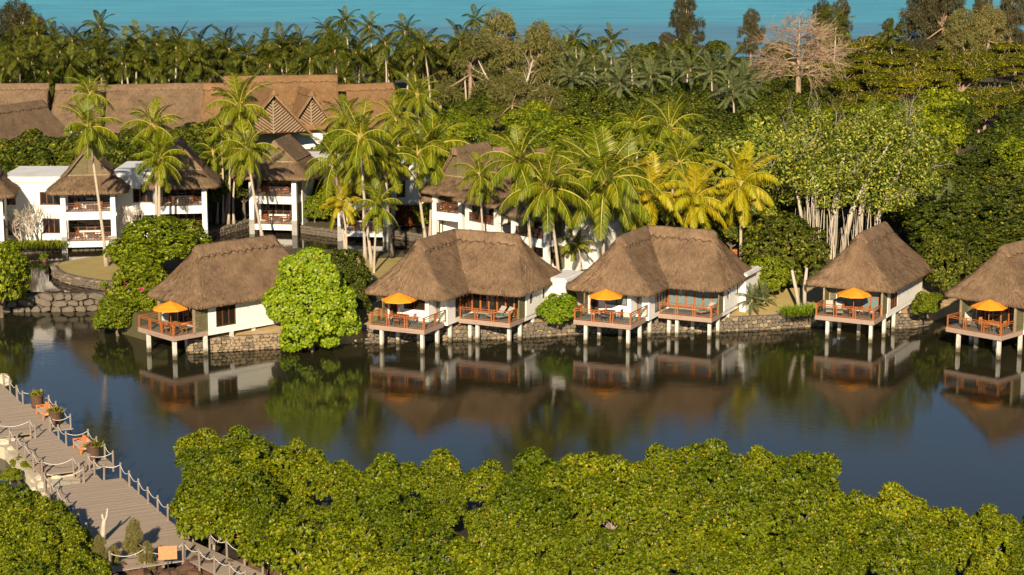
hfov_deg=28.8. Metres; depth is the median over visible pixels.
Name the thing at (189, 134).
broadleaf tree
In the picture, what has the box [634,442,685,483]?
mangrove bush
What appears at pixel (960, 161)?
dense tree
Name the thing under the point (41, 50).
coconut palm
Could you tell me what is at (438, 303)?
glazed door
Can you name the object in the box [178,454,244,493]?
mangrove bush
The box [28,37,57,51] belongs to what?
coconut palm
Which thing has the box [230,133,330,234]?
balcony pavilion
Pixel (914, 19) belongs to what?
casuarina tree
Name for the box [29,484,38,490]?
boulder
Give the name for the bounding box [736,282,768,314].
yucca
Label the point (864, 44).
flat topped tree
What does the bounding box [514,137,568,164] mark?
leafy tree
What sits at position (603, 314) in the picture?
armchair
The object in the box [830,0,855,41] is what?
casuarina tree
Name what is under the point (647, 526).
mangrove bush
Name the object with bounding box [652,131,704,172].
leafy tree
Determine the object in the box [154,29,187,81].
coconut palm
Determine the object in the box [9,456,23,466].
mangrove sapling
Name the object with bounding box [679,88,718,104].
broadleaf tree
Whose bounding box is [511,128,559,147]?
leafy tree
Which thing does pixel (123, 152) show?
broadleaf tree
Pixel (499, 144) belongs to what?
broadleaf tree
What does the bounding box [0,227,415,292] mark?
pond
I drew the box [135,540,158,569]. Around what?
casuarina sapling
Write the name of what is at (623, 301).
window
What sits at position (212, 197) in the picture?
broadleaf tree
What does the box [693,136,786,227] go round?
leafy tree
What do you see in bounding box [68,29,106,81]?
coconut palm
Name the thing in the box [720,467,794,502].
mangrove bush
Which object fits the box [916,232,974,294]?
waterside tree
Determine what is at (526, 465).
mangrove bush
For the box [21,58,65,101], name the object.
coconut palm
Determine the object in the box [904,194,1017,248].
dense tree
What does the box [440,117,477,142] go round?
broadleaf tree
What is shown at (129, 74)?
coconut palm
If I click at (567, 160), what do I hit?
coconut palm
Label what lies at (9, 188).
balcony pavilion
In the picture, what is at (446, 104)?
broadleaf tree
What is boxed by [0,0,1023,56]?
sea
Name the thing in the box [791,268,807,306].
twin trunk tree
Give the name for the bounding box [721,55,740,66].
broadleaf tree
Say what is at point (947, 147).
broadleaf tree
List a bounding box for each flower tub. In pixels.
[38,252,47,261]
[98,281,106,290]
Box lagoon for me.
[0,310,1023,567]
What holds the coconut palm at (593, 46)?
on the ground at (131, 329)
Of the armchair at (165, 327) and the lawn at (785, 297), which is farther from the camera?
the lawn at (785, 297)
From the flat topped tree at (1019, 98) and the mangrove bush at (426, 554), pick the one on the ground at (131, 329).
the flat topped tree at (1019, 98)
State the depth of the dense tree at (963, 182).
212.15 m
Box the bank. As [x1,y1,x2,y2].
[189,276,968,351]
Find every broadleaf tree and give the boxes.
[0,128,43,156]
[0,140,42,170]
[0,144,58,172]
[19,135,84,165]
[54,132,113,159]
[103,139,150,168]
[106,128,148,143]
[149,132,197,144]
[169,121,222,140]
[179,120,233,137]
[185,135,220,153]
[193,149,239,216]
[207,165,232,222]
[213,158,248,215]
[219,158,223,212]
[221,166,255,219]
[316,134,357,149]
[388,128,437,145]
[423,114,454,131]
[435,88,462,108]
[435,107,466,119]
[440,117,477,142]
[440,136,459,141]
[451,98,485,117]
[468,115,495,141]
[470,88,495,107]
[476,131,513,146]
[480,95,498,127]
[484,103,514,131]
[492,127,532,145]
[492,142,517,150]
[499,106,537,128]
[515,119,529,129]
[518,100,553,119]
[528,110,557,124]
[528,120,567,134]
[542,83,583,98]
[550,89,590,115]
[551,107,574,118]
[558,85,597,125]
[565,60,574,69]
[584,46,600,63]
[584,81,615,98]
[584,97,624,123]
[592,66,614,87]
[615,87,648,107]
[622,98,667,122]
[625,61,656,82]
[626,44,650,57]
[635,47,660,62]
[639,89,661,97]
[645,93,679,108]
[648,42,660,49]
[650,108,670,122]
[651,194,685,226]
[653,84,682,97]
[654,50,678,67]
[654,71,683,88]
[655,111,687,125]
[670,42,693,50]
[670,214,684,226]
[672,57,703,78]
[674,213,718,234]
[676,108,690,115]
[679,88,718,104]
[679,99,698,113]
[681,97,715,105]
[682,81,710,92]
[682,116,740,153]
[682,220,712,229]
[688,75,710,87]
[688,100,717,114]
[693,105,732,114]
[696,54,716,61]
[696,108,744,127]
[704,68,733,99]
[705,40,727,58]
[705,208,720,218]
[711,212,754,250]
[719,88,748,105]
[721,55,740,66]
[734,92,778,114]
[734,186,792,223]
[735,199,768,222]
[742,108,779,120]
[749,60,783,84]
[755,85,775,93]
[760,78,786,93]
[761,41,792,57]
[762,94,808,110]
[766,45,790,57]
[766,66,793,81]
[768,52,790,57]
[770,56,793,61]
[770,108,783,114]
[771,88,794,100]
[776,109,816,124]
[781,81,807,90]
[788,92,821,108]
[792,106,834,125]
[794,193,843,227]
[801,87,822,106]
[805,86,833,101]
[819,101,842,114]
[822,131,874,168]
[825,174,862,227]
[832,112,863,129]
[840,184,863,229]
[841,103,879,119]
[843,166,866,225]
[843,185,909,225]
[844,175,909,218]
[846,98,884,110]
[864,122,902,157]
[879,99,906,120]
[885,129,956,160]
[886,160,935,216]
[893,179,921,234]
[894,101,950,126]
[896,141,956,164]
[911,87,971,108]
[919,116,969,150]
[920,108,973,135]
[930,98,981,116]
[942,105,979,153]
[962,131,1003,163]
[969,103,983,128]
[978,123,1023,168]
[991,135,1023,171]
[993,106,1023,125]
[1005,103,1023,112]
[1005,118,1023,129]
[1008,114,1023,121]
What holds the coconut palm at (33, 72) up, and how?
on the ground at (131, 329)
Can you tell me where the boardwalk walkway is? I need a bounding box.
[0,383,115,482]
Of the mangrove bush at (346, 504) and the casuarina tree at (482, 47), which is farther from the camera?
the casuarina tree at (482, 47)
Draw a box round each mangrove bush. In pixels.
[0,481,41,514]
[0,483,31,513]
[0,511,29,548]
[0,530,30,554]
[0,542,58,572]
[0,551,22,574]
[7,495,60,532]
[7,560,58,574]
[10,518,82,546]
[20,539,87,567]
[28,499,82,527]
[38,518,94,548]
[42,558,91,574]
[52,544,100,562]
[66,557,112,574]
[168,487,261,551]
[173,427,224,469]
[174,444,256,479]
[175,474,230,527]
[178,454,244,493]
[209,424,277,456]
[214,472,279,533]
[227,463,277,481]
[229,464,288,504]
[234,446,284,475]
[236,507,346,574]
[240,526,274,558]
[265,494,314,529]
[269,438,327,488]
[278,471,312,499]
[279,490,316,508]
[300,523,386,574]
[303,506,372,555]
[304,498,382,521]
[309,459,379,500]
[331,490,370,507]
[340,451,422,499]
[346,550,417,574]
[352,484,430,531]
[365,518,418,566]
[388,520,465,574]
[407,447,463,484]
[413,466,467,510]
[413,518,447,569]
[423,490,465,526]
[445,528,513,574]
[449,528,456,539]
[452,459,509,506]
[462,521,508,543]
[463,504,502,536]
[470,501,489,524]
[479,539,569,574]
[490,480,573,539]
[495,508,558,553]
[497,477,542,513]
[508,446,566,488]
[510,543,538,573]
[532,465,599,518]
[541,520,597,554]
[552,542,587,574]
[559,452,621,513]
[562,514,600,543]
[571,451,637,524]
[571,474,649,531]
[573,528,669,574]
[595,527,638,543]
[601,454,641,470]
[618,470,692,524]
[632,520,692,572]
[633,515,669,551]
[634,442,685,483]
[674,519,740,571]
[675,437,734,485]
[677,545,732,574]
[678,449,741,504]
[682,492,716,520]
[692,507,726,538]
[704,495,802,570]
[709,481,789,548]
[710,548,775,574]
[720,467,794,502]
[734,444,775,476]
[760,526,845,574]
[764,450,841,489]
[768,481,834,528]
[770,454,839,501]
[770,519,848,567]
[812,538,866,574]
[815,485,872,525]
[817,506,891,548]
[841,522,926,574]
[845,481,928,525]
[851,512,906,573]
[896,514,976,571]
[899,506,967,556]
[913,557,955,574]
[942,514,1021,573]
[948,503,1020,546]
[964,549,1020,574]
[1003,533,1023,561]
[1006,560,1023,574]
[1019,514,1023,533]
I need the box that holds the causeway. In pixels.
[0,434,82,500]
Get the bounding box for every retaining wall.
[187,333,319,352]
[362,320,576,342]
[574,312,842,333]
[873,312,929,328]
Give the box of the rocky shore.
[152,567,176,574]
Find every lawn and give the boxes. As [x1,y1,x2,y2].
[58,256,121,283]
[300,256,402,279]
[730,288,802,313]
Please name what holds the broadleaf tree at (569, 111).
on the ground at (131, 329)
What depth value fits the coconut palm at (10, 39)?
322.89 m
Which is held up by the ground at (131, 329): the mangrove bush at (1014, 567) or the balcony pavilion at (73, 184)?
the balcony pavilion at (73, 184)
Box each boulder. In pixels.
[0,373,11,386]
[0,437,15,444]
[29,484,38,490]
[30,474,50,483]
[38,481,49,488]
[51,474,61,478]
[62,472,72,475]
[113,562,136,574]
[130,567,152,574]
[146,559,164,572]
[160,571,170,574]
[169,569,180,574]
[175,563,195,574]
[184,555,204,566]
[185,568,202,574]
[200,560,216,570]
[203,570,212,574]
[235,558,249,565]
[253,566,266,574]
[264,558,279,574]
[267,568,276,574]
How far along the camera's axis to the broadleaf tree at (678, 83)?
337.16 m
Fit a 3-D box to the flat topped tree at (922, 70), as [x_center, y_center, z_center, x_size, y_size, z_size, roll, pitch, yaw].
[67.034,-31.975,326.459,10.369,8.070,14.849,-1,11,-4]
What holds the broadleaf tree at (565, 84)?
on the ground at (131, 329)
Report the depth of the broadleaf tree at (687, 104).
287.60 m
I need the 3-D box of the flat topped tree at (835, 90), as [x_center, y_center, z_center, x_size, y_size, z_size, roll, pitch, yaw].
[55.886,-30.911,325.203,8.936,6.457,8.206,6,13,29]
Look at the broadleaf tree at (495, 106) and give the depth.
300.04 m
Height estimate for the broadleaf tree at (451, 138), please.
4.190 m
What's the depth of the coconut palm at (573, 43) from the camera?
363.23 m
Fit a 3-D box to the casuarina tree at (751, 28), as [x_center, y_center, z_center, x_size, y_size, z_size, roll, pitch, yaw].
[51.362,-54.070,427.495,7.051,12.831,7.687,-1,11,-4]
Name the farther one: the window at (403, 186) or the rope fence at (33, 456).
the window at (403, 186)
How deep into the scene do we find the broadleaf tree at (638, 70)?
365.30 m
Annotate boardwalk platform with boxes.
[46,478,192,572]
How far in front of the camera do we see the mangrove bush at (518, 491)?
113.61 m
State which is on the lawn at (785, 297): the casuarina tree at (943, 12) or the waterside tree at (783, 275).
the waterside tree at (783, 275)
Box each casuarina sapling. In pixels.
[90,534,110,574]
[106,544,124,564]
[121,517,149,555]
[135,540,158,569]
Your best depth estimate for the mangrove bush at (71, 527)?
109.63 m
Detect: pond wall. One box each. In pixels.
[19,245,102,253]
[208,219,299,237]
[298,224,395,237]
[392,230,427,240]
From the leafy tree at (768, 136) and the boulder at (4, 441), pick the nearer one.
the boulder at (4, 441)
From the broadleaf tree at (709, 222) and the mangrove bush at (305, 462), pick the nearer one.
the mangrove bush at (305, 462)
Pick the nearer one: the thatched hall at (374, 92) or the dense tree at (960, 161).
the dense tree at (960, 161)
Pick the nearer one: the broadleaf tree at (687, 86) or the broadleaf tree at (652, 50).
the broadleaf tree at (687, 86)
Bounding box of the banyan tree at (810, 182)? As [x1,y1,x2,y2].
[756,85,951,258]
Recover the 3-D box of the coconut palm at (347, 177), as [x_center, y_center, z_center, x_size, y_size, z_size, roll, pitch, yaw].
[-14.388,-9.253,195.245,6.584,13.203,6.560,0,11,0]
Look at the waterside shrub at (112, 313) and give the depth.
170.53 m
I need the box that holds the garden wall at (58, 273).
[48,262,112,289]
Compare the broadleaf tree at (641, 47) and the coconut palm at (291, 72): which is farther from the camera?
the broadleaf tree at (641, 47)
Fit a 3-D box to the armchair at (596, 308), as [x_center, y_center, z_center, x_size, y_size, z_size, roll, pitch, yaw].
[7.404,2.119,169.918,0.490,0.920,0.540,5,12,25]
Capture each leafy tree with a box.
[500,136,562,146]
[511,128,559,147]
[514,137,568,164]
[546,114,595,127]
[549,124,593,137]
[553,132,585,148]
[554,126,594,142]
[559,135,623,167]
[577,117,629,142]
[593,134,625,156]
[594,114,642,127]
[604,128,654,136]
[616,150,664,185]
[623,136,692,173]
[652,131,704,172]
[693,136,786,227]
[696,124,744,158]
[697,138,732,166]
[711,132,803,208]
[731,129,757,141]
[734,112,794,140]
[740,131,821,216]
[744,150,802,227]
[765,129,792,147]
[773,124,831,189]
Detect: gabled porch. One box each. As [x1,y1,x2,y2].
[229,83,312,136]
[292,86,333,124]
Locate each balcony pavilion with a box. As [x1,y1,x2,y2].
[0,168,21,242]
[43,143,131,252]
[139,136,221,242]
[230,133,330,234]
[323,137,408,241]
[417,142,493,234]
[451,147,562,233]
[494,168,612,271]
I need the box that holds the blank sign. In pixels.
[158,546,176,570]
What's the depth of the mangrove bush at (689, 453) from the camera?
122.31 m
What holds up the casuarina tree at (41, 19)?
on the ground at (131, 329)
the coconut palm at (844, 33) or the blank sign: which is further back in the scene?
the coconut palm at (844, 33)
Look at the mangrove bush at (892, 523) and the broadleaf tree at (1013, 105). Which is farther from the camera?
the broadleaf tree at (1013, 105)
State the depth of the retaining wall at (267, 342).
166.49 m
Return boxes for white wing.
[6,166,68,239]
[112,161,163,238]
[308,151,346,216]
[397,158,434,226]
[586,218,633,268]
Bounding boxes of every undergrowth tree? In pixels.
[107,70,120,84]
[120,67,148,83]
[336,36,350,47]
[375,64,402,82]
[388,61,404,82]
[394,85,402,100]
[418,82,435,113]
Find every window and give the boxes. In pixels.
[7,197,15,204]
[8,221,16,234]
[40,192,59,204]
[43,218,59,232]
[133,188,152,202]
[216,304,235,326]
[397,182,404,197]
[404,300,424,310]
[605,295,626,305]
[890,291,897,309]
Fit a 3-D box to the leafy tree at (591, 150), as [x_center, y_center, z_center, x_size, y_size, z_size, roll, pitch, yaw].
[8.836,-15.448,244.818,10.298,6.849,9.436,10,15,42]
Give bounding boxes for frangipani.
[5,209,24,240]
[10,200,48,240]
[119,202,143,224]
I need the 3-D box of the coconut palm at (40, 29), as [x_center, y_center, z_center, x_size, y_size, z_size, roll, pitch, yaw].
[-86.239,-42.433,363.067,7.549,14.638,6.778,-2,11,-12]
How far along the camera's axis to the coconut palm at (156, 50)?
323.20 m
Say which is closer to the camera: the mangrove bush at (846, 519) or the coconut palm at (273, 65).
the mangrove bush at (846, 519)
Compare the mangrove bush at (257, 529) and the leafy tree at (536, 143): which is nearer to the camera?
the mangrove bush at (257, 529)
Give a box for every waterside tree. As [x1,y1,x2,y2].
[0,238,31,287]
[0,240,32,317]
[104,259,167,304]
[109,214,196,268]
[151,219,212,262]
[329,248,371,292]
[332,268,372,312]
[739,211,815,285]
[748,255,789,295]
[760,214,811,266]
[781,225,830,275]
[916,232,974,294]
[934,219,985,278]
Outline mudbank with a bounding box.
[208,480,1004,574]
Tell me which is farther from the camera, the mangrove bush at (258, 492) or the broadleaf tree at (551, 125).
the broadleaf tree at (551, 125)
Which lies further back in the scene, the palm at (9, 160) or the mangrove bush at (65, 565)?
the palm at (9, 160)
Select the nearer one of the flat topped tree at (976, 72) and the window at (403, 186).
the window at (403, 186)
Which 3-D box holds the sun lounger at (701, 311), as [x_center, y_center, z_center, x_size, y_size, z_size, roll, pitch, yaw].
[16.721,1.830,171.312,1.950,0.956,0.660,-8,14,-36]
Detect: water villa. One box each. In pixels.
[138,234,324,359]
[362,229,583,352]
[564,225,762,347]
[803,221,935,342]
[944,240,1023,358]
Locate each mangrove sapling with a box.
[0,466,22,484]
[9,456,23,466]
[20,460,30,467]
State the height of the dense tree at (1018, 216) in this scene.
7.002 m
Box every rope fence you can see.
[0,374,16,398]
[0,419,36,438]
[8,427,80,482]
[16,385,71,432]
[43,472,87,545]
[44,466,84,489]
[49,417,114,471]
[87,453,189,539]
[108,542,183,567]
[183,541,246,574]
[192,523,282,574]
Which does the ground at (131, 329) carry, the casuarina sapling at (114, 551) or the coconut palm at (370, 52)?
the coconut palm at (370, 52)
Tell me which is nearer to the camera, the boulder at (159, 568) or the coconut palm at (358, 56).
the boulder at (159, 568)
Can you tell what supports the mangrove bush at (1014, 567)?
on the mudbank
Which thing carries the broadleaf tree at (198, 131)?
on the ground at (131, 329)
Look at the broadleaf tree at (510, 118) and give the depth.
285.32 m
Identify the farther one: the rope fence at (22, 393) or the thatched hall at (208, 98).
the thatched hall at (208, 98)
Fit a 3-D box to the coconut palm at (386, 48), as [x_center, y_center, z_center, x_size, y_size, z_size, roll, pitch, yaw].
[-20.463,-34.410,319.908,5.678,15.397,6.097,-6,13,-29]
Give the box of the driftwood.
[100,508,107,539]
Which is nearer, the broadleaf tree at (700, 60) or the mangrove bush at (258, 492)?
the mangrove bush at (258, 492)
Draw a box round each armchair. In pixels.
[163,323,170,332]
[178,322,186,333]
[393,316,401,325]
[595,306,600,317]
[601,311,608,320]
[615,309,622,319]
[863,306,870,316]
[998,321,1006,331]
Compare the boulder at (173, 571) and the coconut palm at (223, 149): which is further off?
the coconut palm at (223, 149)
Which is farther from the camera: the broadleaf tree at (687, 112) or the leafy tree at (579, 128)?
the broadleaf tree at (687, 112)
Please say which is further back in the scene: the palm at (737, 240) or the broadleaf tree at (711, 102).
the broadleaf tree at (711, 102)
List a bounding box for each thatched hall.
[0,83,52,110]
[0,100,70,152]
[51,83,105,133]
[104,82,210,132]
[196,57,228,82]
[199,83,223,122]
[222,74,343,148]
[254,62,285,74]
[337,82,406,131]
[418,146,509,231]
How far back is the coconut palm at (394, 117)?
241.60 m
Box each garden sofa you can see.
[36,401,52,419]
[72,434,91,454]
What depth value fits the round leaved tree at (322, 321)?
163.71 m
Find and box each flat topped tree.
[788,59,853,74]
[793,68,850,93]
[807,44,874,90]
[812,41,842,60]
[821,95,862,114]
[827,90,868,104]
[828,55,880,76]
[828,70,924,95]
[829,80,869,93]
[840,38,898,82]
[842,55,911,83]
[847,91,914,105]
[849,61,897,75]
[853,33,906,48]
[868,48,911,65]
[882,69,905,74]
[883,71,955,98]
[893,44,925,62]
[903,85,953,99]
[906,59,970,80]
[906,67,955,89]
[908,48,955,65]
[929,55,993,84]
[933,50,1011,71]
[940,62,994,91]
[944,70,970,84]
[962,85,1012,124]
[964,87,1008,129]
[970,43,993,50]
[970,95,1010,145]
[980,50,1023,86]
[983,57,1023,86]
[984,40,1023,82]
[1000,85,1023,105]
[1002,81,1023,104]
[1004,49,1020,53]
[1011,83,1023,101]
[1012,75,1023,83]
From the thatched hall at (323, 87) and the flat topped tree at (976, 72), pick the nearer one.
the thatched hall at (323, 87)
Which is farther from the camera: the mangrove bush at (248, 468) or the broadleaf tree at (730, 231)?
the broadleaf tree at (730, 231)
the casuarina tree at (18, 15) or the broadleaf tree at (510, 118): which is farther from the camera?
the casuarina tree at (18, 15)
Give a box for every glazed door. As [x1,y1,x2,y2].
[178,308,202,328]
[390,303,397,314]
[437,301,440,318]
[471,293,523,315]
[590,292,598,313]
[637,297,641,313]
[667,289,721,310]
[837,289,879,311]
[976,302,1013,327]
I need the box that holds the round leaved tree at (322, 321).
[261,247,361,352]
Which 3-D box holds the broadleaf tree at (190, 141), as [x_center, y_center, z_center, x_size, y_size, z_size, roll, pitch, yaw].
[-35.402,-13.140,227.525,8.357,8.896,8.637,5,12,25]
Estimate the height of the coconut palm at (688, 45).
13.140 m
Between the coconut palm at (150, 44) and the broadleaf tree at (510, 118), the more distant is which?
the coconut palm at (150, 44)
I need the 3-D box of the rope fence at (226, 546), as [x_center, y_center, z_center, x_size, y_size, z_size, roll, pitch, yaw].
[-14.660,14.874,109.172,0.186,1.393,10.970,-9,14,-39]
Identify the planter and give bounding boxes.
[26,388,45,408]
[45,404,64,424]
[82,439,103,460]
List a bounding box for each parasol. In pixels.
[153,300,187,331]
[381,291,416,323]
[589,289,622,319]
[837,286,870,306]
[971,298,1007,330]
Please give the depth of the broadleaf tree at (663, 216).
206.58 m
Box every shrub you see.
[90,296,139,335]
[102,238,162,271]
[130,286,165,310]
[304,194,329,222]
[310,184,334,221]
[312,180,324,194]
[321,189,337,219]
[395,204,416,226]
[406,202,429,226]
[535,294,582,326]
[545,290,576,308]
[631,214,664,225]
[911,291,943,317]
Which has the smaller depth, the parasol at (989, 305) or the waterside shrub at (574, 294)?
the parasol at (989, 305)
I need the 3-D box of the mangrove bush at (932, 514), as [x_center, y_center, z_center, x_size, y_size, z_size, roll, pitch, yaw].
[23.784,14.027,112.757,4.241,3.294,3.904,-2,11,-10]
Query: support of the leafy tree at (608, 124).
on the ground at (131, 329)
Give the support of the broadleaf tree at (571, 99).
on the ground at (131, 329)
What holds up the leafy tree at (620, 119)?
on the ground at (131, 329)
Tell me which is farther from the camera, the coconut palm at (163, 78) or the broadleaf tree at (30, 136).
the coconut palm at (163, 78)
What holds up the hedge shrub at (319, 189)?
on the ground at (131, 329)
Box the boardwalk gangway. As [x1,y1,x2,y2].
[187,541,264,574]
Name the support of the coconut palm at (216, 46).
on the ground at (131, 329)
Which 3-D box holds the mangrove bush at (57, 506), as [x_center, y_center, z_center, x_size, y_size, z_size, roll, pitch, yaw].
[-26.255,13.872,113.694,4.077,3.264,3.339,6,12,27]
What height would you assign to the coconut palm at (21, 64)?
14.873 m
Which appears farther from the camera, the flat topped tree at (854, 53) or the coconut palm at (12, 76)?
the flat topped tree at (854, 53)
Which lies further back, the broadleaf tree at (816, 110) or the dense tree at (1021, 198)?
the broadleaf tree at (816, 110)
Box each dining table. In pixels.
[167,321,181,331]
[394,313,408,323]
[600,309,615,320]
[848,306,862,316]
[986,320,998,331]
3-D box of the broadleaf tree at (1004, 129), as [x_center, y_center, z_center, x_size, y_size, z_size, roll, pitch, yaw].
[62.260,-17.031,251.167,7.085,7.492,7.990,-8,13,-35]
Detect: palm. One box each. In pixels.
[0,30,19,68]
[0,30,32,69]
[0,37,39,82]
[0,47,20,82]
[1,55,30,82]
[1,154,19,173]
[8,23,32,55]
[8,35,55,82]
[15,45,58,82]
[18,14,58,48]
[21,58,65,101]
[22,53,54,82]
[25,48,72,96]
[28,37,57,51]
[36,20,69,55]
[38,56,76,98]
[41,48,82,82]
[43,35,75,80]
[46,43,91,83]
[50,22,93,58]
[56,96,122,265]
[62,61,99,83]
[64,73,114,128]
[67,40,108,80]
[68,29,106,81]
[71,48,108,83]
[82,9,119,38]
[87,25,116,84]
[90,35,121,79]
[90,47,119,83]
[103,44,140,83]
[104,26,143,83]
[120,40,145,83]
[121,96,182,228]
[122,19,158,45]
[123,31,148,83]
[123,40,168,83]
[129,131,187,216]
[133,59,177,83]
[138,47,177,83]
[139,34,174,82]
[140,24,165,72]
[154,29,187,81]
[155,20,197,81]
[155,31,190,78]
[166,39,211,82]
[172,60,212,82]
[175,24,223,82]
[176,42,227,82]
[192,134,229,224]
[195,33,232,75]
[202,106,236,224]
[205,70,272,222]
[206,119,240,224]
[207,25,252,74]
[211,55,253,82]
[213,34,240,66]
[215,119,278,235]
[219,135,254,223]
[226,60,265,75]
[227,32,261,74]
[248,43,291,74]
[251,27,278,69]
[255,21,301,72]
[258,32,304,74]
[265,60,302,74]
[280,23,316,73]
[290,30,317,69]
[290,41,330,74]
[297,46,328,73]
[300,125,366,248]
[311,15,342,72]
[311,32,346,72]
[314,32,347,76]
[316,28,358,74]
[318,179,360,253]
[321,93,369,148]
[323,98,396,267]
[327,53,369,83]
[330,125,397,259]
[331,5,362,62]
[337,33,376,79]
[343,40,373,82]
[349,32,378,81]
[351,178,402,272]
[354,11,384,54]
[355,48,399,84]
[357,122,422,255]
[365,25,404,81]
[367,39,404,82]
[371,92,416,146]
[384,13,426,88]
[389,70,441,127]
[391,121,446,237]
[395,35,432,64]
[396,33,428,115]
[397,110,468,235]
[402,28,446,117]
[403,45,435,106]
[434,18,482,100]
[452,151,506,230]
[462,4,490,33]
[477,124,551,247]
[498,141,594,270]
[530,46,567,85]
[546,56,596,88]
[547,133,600,178]
[552,31,580,67]
[552,235,582,261]
[555,126,660,253]
[557,48,604,88]
[560,229,595,270]
[561,24,591,68]
[576,35,610,77]
[588,50,625,81]
[593,57,643,99]
[596,22,629,83]
[610,136,654,219]
[611,97,657,164]
[614,38,646,80]
[614,151,688,230]
[630,52,676,93]
[632,90,705,194]
[645,127,715,213]
[653,42,684,84]
[656,162,730,228]
[666,44,708,87]
[673,32,703,81]
[688,49,729,90]
[704,142,780,258]
[706,66,760,112]
[707,44,747,86]
[720,55,769,102]
[732,209,766,249]
[746,220,760,228]
[807,6,834,42]
[819,7,854,60]
[872,18,905,54]
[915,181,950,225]
[929,178,964,196]
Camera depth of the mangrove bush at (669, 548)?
108.59 m
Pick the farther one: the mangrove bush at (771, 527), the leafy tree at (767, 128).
the leafy tree at (767, 128)
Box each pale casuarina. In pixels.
[466,59,493,87]
[507,53,544,97]
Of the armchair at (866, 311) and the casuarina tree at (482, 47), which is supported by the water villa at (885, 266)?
the armchair at (866, 311)
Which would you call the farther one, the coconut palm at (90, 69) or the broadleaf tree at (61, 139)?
the coconut palm at (90, 69)
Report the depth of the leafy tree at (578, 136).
256.81 m
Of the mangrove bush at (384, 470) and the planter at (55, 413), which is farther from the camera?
the planter at (55, 413)
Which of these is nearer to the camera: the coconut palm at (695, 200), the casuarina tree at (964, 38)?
the coconut palm at (695, 200)
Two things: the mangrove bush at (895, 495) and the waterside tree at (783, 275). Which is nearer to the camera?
the mangrove bush at (895, 495)
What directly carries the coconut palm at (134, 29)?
on the ground at (131, 329)
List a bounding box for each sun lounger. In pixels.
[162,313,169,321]
[485,306,506,319]
[495,307,515,320]
[696,302,716,315]
[825,300,832,314]
[835,301,842,315]
[964,312,971,327]
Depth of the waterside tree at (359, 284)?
171.88 m
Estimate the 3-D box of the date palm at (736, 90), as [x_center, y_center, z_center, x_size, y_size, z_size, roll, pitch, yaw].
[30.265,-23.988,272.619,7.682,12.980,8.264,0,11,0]
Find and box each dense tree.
[900,190,977,235]
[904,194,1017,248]
[913,155,955,183]
[917,181,985,197]
[918,231,1003,279]
[919,177,984,200]
[922,192,984,224]
[925,167,987,184]
[934,160,970,177]
[948,186,1021,203]
[952,158,969,167]
[952,197,1004,223]
[952,204,1017,232]
[956,152,1008,173]
[958,217,1020,263]
[971,166,1023,184]
[972,218,1022,261]
[976,184,1020,194]
[977,190,1013,203]
[985,213,1023,241]
[986,178,1023,189]
[992,197,1023,216]
[999,169,1023,186]
[1002,223,1023,243]
[1009,180,1023,186]
[1012,195,1023,205]
[1013,186,1023,195]
[1013,208,1023,218]
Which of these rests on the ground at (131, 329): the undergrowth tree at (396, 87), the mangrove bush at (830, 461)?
the undergrowth tree at (396, 87)
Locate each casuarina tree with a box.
[0,0,37,48]
[23,13,52,47]
[415,40,468,108]
[423,26,513,105]
[460,7,542,100]
[476,71,535,127]
[515,18,567,99]
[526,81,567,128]
[657,0,712,52]
[658,31,675,49]
[735,8,766,63]
[802,0,834,50]
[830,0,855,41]
[878,18,893,38]
[892,0,943,50]
[909,0,974,51]
[938,6,985,55]
[956,3,1012,55]
[970,0,993,42]
[994,0,1023,43]
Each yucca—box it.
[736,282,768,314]
[753,278,777,305]
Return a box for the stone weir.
[3,292,104,311]
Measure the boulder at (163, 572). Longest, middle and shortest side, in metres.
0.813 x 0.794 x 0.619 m
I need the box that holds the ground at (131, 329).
[11,57,1023,340]
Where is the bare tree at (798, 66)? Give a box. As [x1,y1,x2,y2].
[739,11,869,98]
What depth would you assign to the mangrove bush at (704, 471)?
118.48 m
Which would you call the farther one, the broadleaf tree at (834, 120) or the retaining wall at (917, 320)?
the broadleaf tree at (834, 120)
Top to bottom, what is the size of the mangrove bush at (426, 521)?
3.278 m
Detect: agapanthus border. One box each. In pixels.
[5,237,69,248]
[777,301,822,316]
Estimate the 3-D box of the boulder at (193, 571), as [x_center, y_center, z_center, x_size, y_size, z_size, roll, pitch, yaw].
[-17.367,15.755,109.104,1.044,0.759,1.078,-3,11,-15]
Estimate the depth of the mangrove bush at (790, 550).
105.19 m
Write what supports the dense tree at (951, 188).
on the ground at (131, 329)
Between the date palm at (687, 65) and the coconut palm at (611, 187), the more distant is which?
the date palm at (687, 65)
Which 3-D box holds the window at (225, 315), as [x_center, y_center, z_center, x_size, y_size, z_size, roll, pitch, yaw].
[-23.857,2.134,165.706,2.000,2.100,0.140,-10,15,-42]
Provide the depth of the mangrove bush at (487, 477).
119.24 m
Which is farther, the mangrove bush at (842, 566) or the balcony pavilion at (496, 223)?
the balcony pavilion at (496, 223)
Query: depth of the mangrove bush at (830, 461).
121.82 m
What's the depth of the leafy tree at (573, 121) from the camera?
272.06 m
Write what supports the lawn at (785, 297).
on the bank
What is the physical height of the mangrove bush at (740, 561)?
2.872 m
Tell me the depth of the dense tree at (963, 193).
199.78 m
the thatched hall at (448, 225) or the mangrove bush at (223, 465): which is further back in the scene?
the thatched hall at (448, 225)
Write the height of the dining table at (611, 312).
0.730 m
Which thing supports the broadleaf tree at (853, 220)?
on the ground at (131, 329)
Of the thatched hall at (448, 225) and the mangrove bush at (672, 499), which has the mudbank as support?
the mangrove bush at (672, 499)
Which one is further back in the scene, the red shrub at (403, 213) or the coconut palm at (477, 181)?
the red shrub at (403, 213)
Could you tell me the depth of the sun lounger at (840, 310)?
171.82 m

